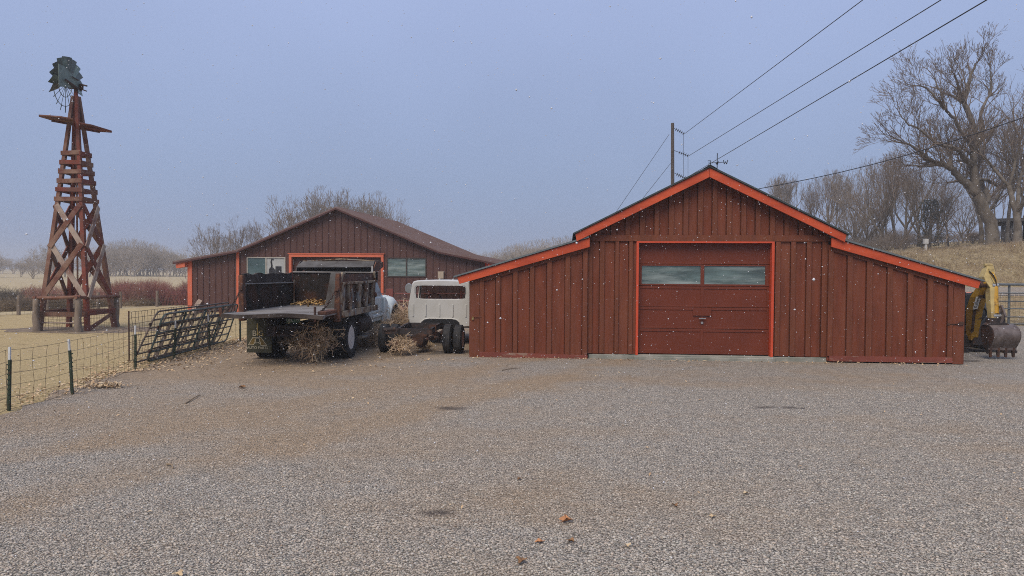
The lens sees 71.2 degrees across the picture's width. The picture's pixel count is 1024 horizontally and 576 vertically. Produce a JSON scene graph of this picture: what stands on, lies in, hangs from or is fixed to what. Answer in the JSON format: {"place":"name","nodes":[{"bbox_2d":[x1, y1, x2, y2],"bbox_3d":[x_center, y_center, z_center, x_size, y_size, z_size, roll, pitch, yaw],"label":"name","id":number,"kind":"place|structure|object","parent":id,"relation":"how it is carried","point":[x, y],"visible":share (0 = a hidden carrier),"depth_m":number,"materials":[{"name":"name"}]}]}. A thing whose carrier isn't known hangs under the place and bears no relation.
{"place":"outdoors","nodes":[
{"label":"outdoors","id":0,"kind":"place"},
{"bbox_2d":[0,269,187,314],"bbox_3d":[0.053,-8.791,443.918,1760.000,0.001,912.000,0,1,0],"label":"field ground","id":1,"kind":"structure","parent":0,"point":[25,280],"depth_m":128.07,"materials":[{"name":"beige plant"}]},
{"bbox_2d":[0,251,12,271],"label":"bare tree","id":2,"kind":"object","parent":1,"relation":"on","point":[1,261],"visible":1,"depth_m":151.65,"materials":[{"name":"grey plant"}]},
{"bbox_2d":[10,258,26,276],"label":"bare tree","id":3,"kind":"object","parent":1,"relation":"on","point":[19,267],"visible":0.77,"depth_m":159.10,"materials":[{"name":"grey plant"}]},
{"bbox_2d":[0,284,40,300],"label":"brush","id":4,"kind":"object","parent":1,"relation":"on","point":[7,295],"visible":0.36,"depth_m":46.68,"materials":[{"name":"brown plant"}]},
{"bbox_2d":[16,251,45,278],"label":"bare tree","id":5,"kind":"object","parent":1,"relation":"on","point":[33,265],"visible":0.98,"depth_m":139.39,"materials":[{"name":"grey plant"}]},
{"bbox_2d":[18,246,76,275],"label":"bare tree","id":6,"kind":"object","parent":1,"relation":"on","point":[43,262],"visible":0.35,"depth_m":148.67,"materials":[{"name":"grey plant"}]},
{"bbox_2d":[28,241,78,276],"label":"bare tree","id":7,"kind":"object","parent":1,"relation":"on","point":[42,252],"visible":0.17,"depth_m":162.29,"materials":[{"name":"grey plant"}]},
{"bbox_2d":[0,289,113,311],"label":"brush","id":8,"kind":"object","parent":1,"relation":"on","point":[4,306],"visible":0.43,"depth_m":37.08,"materials":[{"name":"brown plant"}]},
{"bbox_2d":[0,257,117,273],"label":"wood","id":9,"kind":"object","parent":1,"relation":"on","point":[9,265],"visible":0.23,"depth_m":238.06,"materials":[{"name":"plant"}]},
{"bbox_2d":[17,284,105,300],"bbox_3d":[-29.951,0.308,47.946,5.983,1.162,12.447,-1,2,-31],"label":"willow thicket","id":10,"kind":"object","parent":1,"relation":"on","point":[38,292],"visible":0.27,"depth_m":46.57,"materials":[{"name":"brown plant"}]},
{"bbox_2d":[78,245,111,276],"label":"bare tree","id":11,"kind":"object","parent":1,"relation":"on","point":[93,252],"visible":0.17,"depth_m":169.60,"materials":[{"name":"grey plant"}]},
{"bbox_2d":[88,237,187,276],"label":"wood","id":12,"kind":"object","parent":1,"relation":"on","point":[123,258],"visible":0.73,"depth_m":186.70,"materials":[{"name":"grey plant"}]},
{"bbox_2d":[100,276,187,305],"bbox_3d":[-22.858,0.043,46.090,6.703,2.016,12.707,0,2,-29],"label":"willow thicket","id":13,"kind":"object","parent":1,"relation":"on","point":[129,290],"visible":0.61,"depth_m":42.94,"materials":[{"name":"red plant"}]},
{"bbox_2d":[122,295,187,306],"bbox_3d":[-20.793,0.837,43.161,1.939,1.042,6.139,1,2,38],"label":"brush","id":14,"kind":"object","parent":1,"relation":"on","point":[139,303],"visible":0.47,"depth_m":41.86,"materials":[{"name":"brown plant"}]},
{"bbox_2d":[176,248,195,278],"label":"bare tree","id":15,"kind":"object","parent":1,"relation":"on","point":[178,257],"visible":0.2,"depth_m":149.94,"materials":[{"name":"grey plant"}]},
{"bbox_2d":[186,223,239,257],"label":"bare tree","id":16,"kind":"object","parent":1,"relation":"on","point":[219,245],"visible":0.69,"depth_m":79.40,"materials":[{"name":"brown plant"}]},
{"bbox_2d":[225,216,264,249],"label":"bare tree","id":17,"kind":"object","parent":1,"relation":"on","point":[238,246],"visible":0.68,"depth_m":83.70,"materials":[{"name":"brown plant"}]},
{"bbox_2d":[240,185,355,263],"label":"bare tree","id":18,"kind":"object","parent":1,"relation":"on","point":[289,224],"visible":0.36,"depth_m":85.93,"materials":[{"name":"brown plant"}]},
{"bbox_2d":[288,187,375,226],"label":"bare tree","id":19,"kind":"object","parent":1,"relation":"on","point":[332,196],"visible":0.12,"depth_m":88.83,"materials":[{"name":"brown plant"}]},
{"bbox_2d":[173,206,504,312],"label":"metal barn","id":20,"kind":"structure","parent":1,"relation":"on","point":[436,258],"depth_m":35.14,"materials":[{"name":"metal"}]},
{"bbox_2d":[247,257,285,273],"bbox_3d":[-12.219,-1.070,35.571,2.020,0.931,0.112,1,1,7],"label":"window","id":21,"kind":"structure","parent":20,"relation":"in","point":[265,265],"depth_m":35.55,"materials":[{"name":"glass"}]},
{"bbox_2d":[293,257,380,290],"bbox_3d":[-8.607,-0.136,35.348,4.555,2.815,0.075,1,1,7],"label":"garage door","id":22,"kind":"structure","parent":20,"relation":"in","point":[296,259],"depth_m":35.25,"materials":[{"name":"brown metal"}]},
{"bbox_2d":[387,258,425,276],"bbox_3d":[-5.109,-1.005,34.705,1.960,0.931,0.095,1,1,7],"label":"window","id":23,"kind":"structure","parent":20,"relation":"in","point":[396,267],"depth_m":34.69,"materials":[{"name":"grey glass"}]},
{"bbox_2d":[312,191,416,228],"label":"bare tree","id":24,"kind":"object","parent":1,"relation":"on","point":[368,205],"visible":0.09,"depth_m":93.13,"materials":[{"name":"brown plant"}]},
{"bbox_2d":[343,190,405,221],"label":"bare tree","id":25,"kind":"object","parent":1,"relation":"on","point":[380,213],"visible":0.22,"depth_m":90.67,"materials":[{"name":"brown plant"}]},
{"bbox_2d":[469,235,571,260],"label":"wood","id":26,"kind":"object","parent":1,"relation":"on","point":[512,254],"visible":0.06,"depth_m":160.21,"materials":[{"name":"grey plant"}]},
{"bbox_2d":[616,123,687,211],"bbox_3d":[9.313,-6.457,59.857,10.820,14.661,0.380,0,1,0],"label":"utility pole","id":27,"kind":"object","parent":1,"relation":"on","point":[672,153],"visible":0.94,"depth_m":59.66,"materials":[{"name":"brown wood"}]},
{"bbox_2d":[684,0,862,133],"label":"power line","id":28,"kind":"object","parent":27,"relation":"attached to","point":[779,62],"visible":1,"depth_m":38.25,"materials":[{"name":"metal"}]},
{"bbox_2d":[689,0,940,155],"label":"power line","id":29,"kind":"object","parent":27,"relation":"attached to","point":[831,67],"visible":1,"depth_m":32.84,"materials":[{"name":"metal"}]},
{"bbox_2d":[691,0,986,174],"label":"power line","id":30,"kind":"object","parent":27,"relation":"attached to","point":[862,73],"visible":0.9,"depth_m":27.08,"materials":[{"name":"metal"}]},
{"bbox_2d":[0,307,305,414],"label":"lawn","id":31,"kind":"structure","parent":0,"point":[26,340],"depth_m":19.18,"materials":[{"name":"beige plant"}]},
{"bbox_2d":[32,295,119,331],"bbox_3d":[-15.573,0.878,25.658,1.829,1.337,2.743,0,1,0],"label":"post fence","id":32,"kind":"object","parent":31,"relation":"on","point":[36,317],"visible":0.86,"depth_m":24.51,"materials":[{"name":"wood"}]},
{"bbox_2d":[2,326,164,333],"bbox_3d":[-15.307,1.477,25.432,6.168,0.001,3.208,0,1,0],"label":"soil patch","id":33,"kind":"object","parent":31,"relation":"on","point":[72,331],"visible":0.61,"depth_m":25.18,"materials":[{"name":"brown soil"}]},
{"bbox_2d":[39,56,116,330],"bbox_3d":[-15.562,-3.322,25.316,2.021,9.722,2.368,0,1,0],"label":"windmill","id":34,"kind":"object","parent":33,"relation":"on","point":[62,74],"visible":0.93,"depth_m":25.26,"materials":[{"name":"wood"}]},
{"bbox_2d":[0,290,185,315],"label":"wire fence","id":35,"kind":"object","parent":31,"relation":"on","point":[18,310],"visible":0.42,"depth_m":37.61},
{"bbox_2d":[0,311,306,412],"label":"wire fence","id":36,"kind":"object","parent":31,"relation":"on","point":[8,385],"visible":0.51,"depth_m":13.71,"materials":[{"name":"grey metal"}]},
{"bbox_2d":[128,302,207,361],"bbox_3d":[-8.931,1.079,18.834,0.035,1.200,4.432,0,1,-1],"label":"stock panel","id":37,"kind":"object","parent":31,"relation":"on","point":[135,323],"visible":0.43,"depth_m":17.53,"materials":[{"name":"metal"}]},
{"bbox_2d":[133,302,228,362],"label":"tube gate","id":38,"kind":"structure","parent":31,"relation":"on","point":[175,309],"depth_m":17.63,"materials":[{"name":"metal"}]},
{"bbox_2d":[148,304,232,359],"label":"tube gate","id":39,"kind":"structure","parent":31,"relation":"on","point":[188,330],"depth_m":18.55,"materials":[{"name":"metal"}]},
{"bbox_2d":[148,304,237,361],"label":"tube gate","id":40,"kind":"structure","parent":31,"relation":"on","point":[150,351],"depth_m":18.37,"materials":[{"name":"metal"}]},
{"bbox_2d":[192,299,201,312],"bbox_3d":[-15.774,0.898,35.736,0.187,0.688,0.580,1,2,31],"label":"board","id":41,"kind":"object","parent":31,"relation":"on","point":[199,301],"visible":0.48,"depth_m":35.82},
{"bbox_2d":[0,326,1023,575],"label":"gravel yard","id":42,"kind":"structure","parent":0,"point":[588,374],"depth_m":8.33,"materials":[{"name":"grey gravel"}]},
{"bbox_2d":[79,379,137,388],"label":"leaves","id":43,"kind":"object","parent":42,"relation":"on","point":[105,384],"visible":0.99,"depth_m":13.10,"materials":[{"name":"brown plant"}]},
{"bbox_2d":[0,326,255,404],"bbox_3d":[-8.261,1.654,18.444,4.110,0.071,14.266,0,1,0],"label":"leaves","id":44,"kind":"object","parent":42,"relation":"on","point":[103,374],"visible":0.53,"depth_m":15.80,"materials":[{"name":"brown plant"}]},
{"bbox_2d":[172,569,182,575],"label":"fallen leaf","id":45,"kind":"object","parent":42,"relation":"on","point":[179,573],"visible":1,"depth_m":5.11,"materials":[{"name":"beige plant"}]},
{"bbox_2d":[277,337,304,353],"bbox_3d":[-5.346,1.323,17.649,0.703,0.580,0.813,1,2,37],"label":"tumbleweed","id":46,"kind":"object","parent":42,"relation":"on","point":[287,340],"visible":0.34,"depth_m":17.50,"materials":[{"name":"brown plant"}]},
{"bbox_2d":[106,351,477,376],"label":"leaves","id":47,"kind":"object","parent":42,"relation":"on","point":[317,361],"visible":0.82,"depth_m":16.79,"materials":[{"name":"brown plant"}]},
{"bbox_2d":[219,258,397,357],"bbox_3d":[-5.019,0.432,19.853,2.520,2.532,8.523,0,1,3],"label":"dump truck","id":48,"kind":"object","parent":42,"relation":"on","point":[266,317],"visible":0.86,"depth_m":17.88,"materials":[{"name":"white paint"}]},
{"bbox_2d":[290,297,325,306],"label":"leaves","id":49,"kind":"object","parent":48,"relation":"on","point":[307,301],"visible":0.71,"depth_m":19.79,"materials":[{"name":"yellow plant"}]},
{"bbox_2d":[325,272,345,307],"bbox_3d":[-4.518,0.058,18.263,0.500,0.930,0.013,0,-9,3],"label":"metal sheet","id":50,"kind":"object","parent":48,"relation":"on","point":[331,287],"visible":0.5,"depth_m":18.26,"materials":[{"name":"grey metal"}]},
{"bbox_2d":[290,320,344,363],"bbox_3d":[-4.620,1.201,17.001,1.353,1.107,1.355,0,1,0],"label":"tumbleweed","id":51,"kind":"object","parent":42,"relation":"on","point":[317,340],"visible":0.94,"depth_m":16.83,"materials":[{"name":"brown plant"}]},
{"bbox_2d":[363,327,379,346],"bbox_3d":[-3.808,1.346,20.237,0.640,0.651,0.711,1,2,29],"label":"tumbleweed","id":52,"kind":"object","parent":42,"relation":"on","point":[375,335],"visible":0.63,"depth_m":20.11,"materials":[{"name":"brown plant"}]},
{"bbox_2d":[372,319,394,330],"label":"tumbleweed","id":53,"kind":"object","parent":42,"relation":"on","point":[385,322],"visible":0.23,"depth_m":20.97,"materials":[{"name":"plant"}]},
{"bbox_2d":[386,302,408,325],"bbox_3d":[-3.490,1.008,22.492,1.615,1.234,1.494,0,1,0],"label":"tumbleweed","id":54,"kind":"object","parent":42,"relation":"on","point":[396,316],"visible":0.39,"depth_m":22.29,"materials":[{"name":"brown plant"}]},
{"bbox_2d":[385,332,416,355],"bbox_3d":[-2.819,1.413,18.377,0.877,0.637,0.887,0,2,-24],"label":"tumbleweed","id":55,"kind":"object","parent":42,"relation":"on","point":[402,342],"visible":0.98,"depth_m":18.30,"materials":[{"name":"beige plant"}]},
{"bbox_2d":[393,298,408,324],"bbox_3d":[-3.539,0.938,22.954,1.497,1.346,1.456,1,1,14],"label":"tumbleweed","id":56,"kind":"object","parent":42,"relation":"on","point":[397,311],"visible":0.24,"depth_m":22.69,"materials":[{"name":"brown plant"}]},
{"bbox_2d":[381,289,464,301],"bbox_3d":[-2.823,0.753,29.050,7.467,1.420,0.450,0,1,-3],"label":"pipe fence","id":57,"kind":"object","parent":42,"relation":"on","point":[389,292],"visible":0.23,"depth_m":29.05,"materials":[{"name":"grey metal"}]},
{"bbox_2d":[378,279,468,352],"bbox_3d":[-2.158,0.702,21.074,2.546,1.938,5.875,0,1,5],"label":"chassis truck","id":58,"kind":"object","parent":42,"relation":"on","point":[427,317],"visible":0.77,"depth_m":20.94,"materials":[{"name":"metal"}]},
{"bbox_2d":[417,341,435,350],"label":"tumbleweed","id":59,"kind":"object","parent":42,"relation":"on","point":[428,345],"visible":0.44,"depth_m":19.38,"materials":[{"name":"brown plant"}]},
{"bbox_2d":[0,0,1022,572],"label":"snowflakes","id":60,"kind":"object","parent":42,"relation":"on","point":[532,240],"visible":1,"depth_m":8.79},
{"bbox_2d":[516,556,526,562],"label":"fallen leaf","id":61,"kind":"object","parent":42,"relation":"on","point":[520,559],"visible":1,"depth_m":5.38,"materials":[{"name":"brown plant"}]},
{"bbox_2d":[25,369,1022,545],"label":"leaves","id":62,"kind":"object","parent":42,"relation":"on","point":[513,429],"visible":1,"depth_m":10.24,"materials":[{"name":"brown plant"}]},
{"bbox_2d":[559,514,571,521],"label":"fallen leaf","id":63,"kind":"object","parent":42,"relation":"on","point":[565,517],"visible":1,"depth_m":6.26,"materials":[{"name":"orange plant"}]},
{"bbox_2d":[453,164,983,363],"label":"workshop barn","id":64,"kind":"structure","parent":42,"relation":"on","point":[916,292],"depth_m":17.78,"materials":[{"name":"wood"}]},
{"bbox_2d":[638,243,769,354],"bbox_3d":[4.778,0.275,17.887,3.234,2.782,0.131,0,1,4],"label":"garage door","id":65,"kind":"structure","parent":64,"relation":"in","point":[678,266],"depth_m":17.89,"materials":[{"name":"red wood"}]},
{"bbox_2d":[708,153,727,168],"bbox_3d":[5.190,-3.108,18.039,0.419,0.580,0.304,2,2,40],"label":"weathervane","id":66,"kind":"object","parent":64,"relation":"on","point":[717,162],"visible":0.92,"depth_m":18.03,"materials":[{"name":"black metal"}]},
{"bbox_2d":[472,356,966,365],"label":"leaves","id":67,"kind":"object","parent":42,"relation":"on","point":[714,361],"visible":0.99,"depth_m":17.42,"materials":[{"name":"brown plant"}]},
{"bbox_2d":[964,263,1021,356],"bbox_3d":[13.057,0.555,20.673,1.855,2.485,5.290,0,1,0],"label":"backhoe tractor","id":68,"kind":"object","parent":42,"relation":"on","point":[979,326],"visible":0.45,"depth_m":18.47,"materials":[{"name":"metal"}]},
{"bbox_2d":[997,283,1023,324],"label":"pipe fence","id":69,"kind":"object","parent":42,"relation":"on","point":[1009,308],"visible":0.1,"depth_m":30.01,"materials":[{"name":"metal"}]},
{"bbox_2d":[0,0,1023,269],"label":"sky","id":70,"kind":"structure","parent":0,"point":[547,166],"materials":[{"name":"blue"}]},
{"bbox_2d":[883,239,1023,325],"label":"hillside","id":71,"kind":"structure","parent":0,"point":[1020,273],"depth_m":42.83,"materials":[{"name":"beige plant"}]},
{"bbox_2d":[766,175,795,203],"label":"bare tree","id":72,"kind":"object","parent":71,"relation":"on","point":[769,181],"visible":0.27,"depth_m":96.13,"materials":[{"name":"brown plant"}]},
{"bbox_2d":[769,173,814,206],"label":"bare tree","id":73,"kind":"object","parent":71,"relation":"on","point":[785,190],"visible":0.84,"depth_m":92.19,"materials":[{"name":"brown plant"}]},
{"bbox_2d":[782,177,829,219],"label":"bare tree","id":74,"kind":"object","parent":71,"relation":"on","point":[810,208],"visible":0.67,"depth_m":89.70,"materials":[{"name":"brown plant"}]},
{"bbox_2d":[797,174,852,227],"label":"bare tree","id":75,"kind":"object","parent":71,"relation":"on","point":[824,196],"visible":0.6,"depth_m":87.65,"materials":[{"name":"brown plant"}]},
{"bbox_2d":[813,170,853,216],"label":"bare tree","id":76,"kind":"object","parent":71,"relation":"on","point":[833,176],"visible":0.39,"depth_m":96.35,"materials":[{"name":"brown plant"}]},
{"bbox_2d":[824,204,871,238],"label":"bare tree","id":77,"kind":"object","parent":71,"relation":"on","point":[845,226],"visible":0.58,"depth_m":79.78,"materials":[{"name":"brown plant"}]},
{"bbox_2d":[814,165,884,240],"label":"bare tree","id":78,"kind":"object","parent":71,"relation":"on","point":[843,198],"visible":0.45,"depth_m":83.85,"materials":[{"name":"brown plant"}]},
{"bbox_2d":[837,203,891,242],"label":"bare tree","id":79,"kind":"object","parent":71,"relation":"on","point":[863,219],"visible":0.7,"depth_m":71.80,"materials":[{"name":"brown plant"}]},
{"bbox_2d":[827,163,912,242],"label":"bare tree","id":80,"kind":"object","parent":71,"relation":"on","point":[865,194],"visible":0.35,"depth_m":78.24,"materials":[{"name":"brown plant"}]},
{"bbox_2d":[844,142,923,249],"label":"bare tree","id":81,"kind":"object","parent":71,"relation":"on","point":[885,220],"visible":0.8,"depth_m":67.51,"materials":[{"name":"brown plant"}]},
{"bbox_2d":[864,150,907,248],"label":"bare tree","id":82,"kind":"object","parent":71,"relation":"on","point":[871,178],"visible":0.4,"depth_m":71.38,"materials":[{"name":"brown plant"}]},
{"bbox_2d":[869,189,912,247],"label":"bare tree","id":83,"kind":"object","parent":71,"relation":"on","point":[883,204],"visible":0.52,"depth_m":70.01,"materials":[{"name":"brown plant"}]},
{"bbox_2d":[884,219,923,249],"bbox_3d":[27.255,-3.557,49.199,3.058,2.466,2.121,-1,2,-33],"label":"bare tree","id":84,"kind":"object","parent":71,"relation":"on","point":[905,238],"visible":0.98,"depth_m":49.49,"materials":[{"name":"brown plant"}]},
{"bbox_2d":[872,146,944,248],"bbox_3d":[34.878,-8.042,63.244,6.039,9.554,5.461,1,2,19],"label":"bare tree","id":85,"kind":"object","parent":71,"relation":"on","point":[906,178],"visible":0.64,"depth_m":63.22,"materials":[{"name":"brown plant"}]},
{"bbox_2d":[901,176,932,248],"bbox_3d":[33.852,-6.356,60.175,2.044,6.376,2.441,-1,2,-44],"label":"bare tree","id":86,"kind":"object","parent":71,"relation":"on","point":[915,190],"visible":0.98,"depth_m":60.06,"materials":[{"name":"brown plant"}]},
{"bbox_2d":[886,159,965,246],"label":"bare tree","id":87,"kind":"object","parent":71,"relation":"on","point":[908,217],"visible":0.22,"depth_m":74.36,"materials":[{"name":"brown plant"}]},
{"bbox_2d":[923,239,928,249],"bbox_3d":[28.596,-2.841,49.441,0.280,1.100,0.200,0,1,0],"label":"marker box","id":88,"kind":"object","parent":71,"relation":"on","point":[925,241],"visible":0.75,"depth_m":49.35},
{"bbox_2d":[904,198,955,248],"bbox_3d":[33.613,-5.089,56.885,3.990,4.104,3.451,0,1,0],"label":"juniper","id":89,"kind":"object","parent":71,"relation":"on","point":[933,203],"visible":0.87,"depth_m":56.82,"materials":[{"name":"green plant"}]},
{"bbox_2d":[915,205,944,246],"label":"bare tree","id":90,"kind":"object","parent":71,"relation":"on","point":[928,220],"visible":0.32,"depth_m":69.70,"materials":[{"name":"brown plant"}]},
{"bbox_2d":[846,227,1022,250],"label":"undergrowth","id":91,"kind":"object","parent":71,"relation":"on","point":[887,243],"visible":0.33,"depth_m":63.98,"materials":[{"name":"plant"}]},
{"bbox_2d":[853,22,1023,244],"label":"bare tree","id":92,"kind":"object","parent":71,"relation":"on","point":[983,209],"visible":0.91,"depth_m":51.47,"materials":[{"name":"brown plant"}]},
{"bbox_2d":[917,166,968,245],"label":"bare tree","id":93,"kind":"object","parent":71,"relation":"on","point":[936,191],"visible":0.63,"depth_m":69.44,"materials":[{"name":"brown plant"}]},
{"bbox_2d":[935,193,956,246],"bbox_3d":[34.939,-5.466,57.501,2.080,4.527,1.742,0,2,-28],"label":"bare tree","id":94,"kind":"object","parent":71,"relation":"on","point":[949,203],"visible":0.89,"depth_m":57.38,"materials":[{"name":"brown plant"}]},
{"bbox_2d":[924,210,976,246],"bbox_3d":[33.036,-4.440,54.009,4.538,3.096,3.146,0,1,-19],"label":"bare tree","id":95,"kind":"object","parent":71,"relation":"on","point":[957,238],"visible":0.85,"depth_m":53.33,"materials":[{"name":"brown plant"}]},
{"bbox_2d":[924,213,979,248],"bbox_3d":[31.794,-4.077,51.165,2.666,2.842,3.846,-1,2,-34],"label":"bare tree","id":96,"kind":"object","parent":71,"relation":"on","point":[942,231],"visible":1,"depth_m":51.09,"materials":[{"name":"brown plant"}]},
{"bbox_2d":[943,190,995,242],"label":"bare tree","id":97,"kind":"object","parent":71,"relation":"on","point":[968,218],"visible":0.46,"depth_m":73.71,"materials":[{"name":"brown plant"}]},
{"bbox_2d":[947,122,1022,243],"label":"bare tree","id":98,"kind":"object","parent":71,"relation":"on","point":[981,231],"visible":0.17,"depth_m":63.79,"materials":[{"name":"brown plant"}]},
{"bbox_2d":[947,69,1023,242],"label":"bare tree","id":99,"kind":"object","parent":71,"relation":"on","point":[1017,205],"visible":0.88,"depth_m":50.62,"materials":[{"name":"brown plant"}]},
{"bbox_2d":[966,180,1015,217],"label":"bare tree","id":100,"kind":"object","parent":71,"relation":"on","point":[1003,205],"visible":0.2,"depth_m":77.80,"materials":[{"name":"brown plant"}]},
{"bbox_2d":[979,81,1023,192],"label":"bare tree","id":101,"kind":"object","parent":71,"relation":"on","point":[991,145],"visible":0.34,"depth_m":56.62,"materials":[{"name":"brown plant"}]},
{"bbox_2d":[993,118,1023,242],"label":"bare tree","id":102,"kind":"object","parent":71,"relation":"on","point":[1007,234],"visible":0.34,"depth_m":55.20,"materials":[{"name":"brown plant"}]},
{"bbox_2d":[997,215,1023,241],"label":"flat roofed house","id":103,"kind":"structure","parent":71,"relation":"on","point":[1002,222],"depth_m":59.73,"materials":[{"name":"grey glass"}]},
{"bbox_2d":[998,295,1023,321],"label":"grass","id":104,"kind":"structure","parent":71,"relation":"on","point":[1011,303],"depth_m":34.07,"materials":[{"name":"beige plant"}]},
{"bbox_2d":[965,287,1023,295],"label":"lane","id":105,"kind":"structure","parent":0,"point":[1005,289],"depth_m":37.62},
{"bbox_3d":[8.423,-2.791,28.198,0.080,1.700,0.080,0,1,0],"label":"service mast","id":106,"kind":"object","parent":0,"visible":0},
{"bbox_2d":[759,117,1023,188],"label":"service cable","id":107,"kind":"object","parent":106,"relation":"attached to","point":[897,157],"visible":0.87,"depth_m":22.64,"materials":[{"name":"metal"}]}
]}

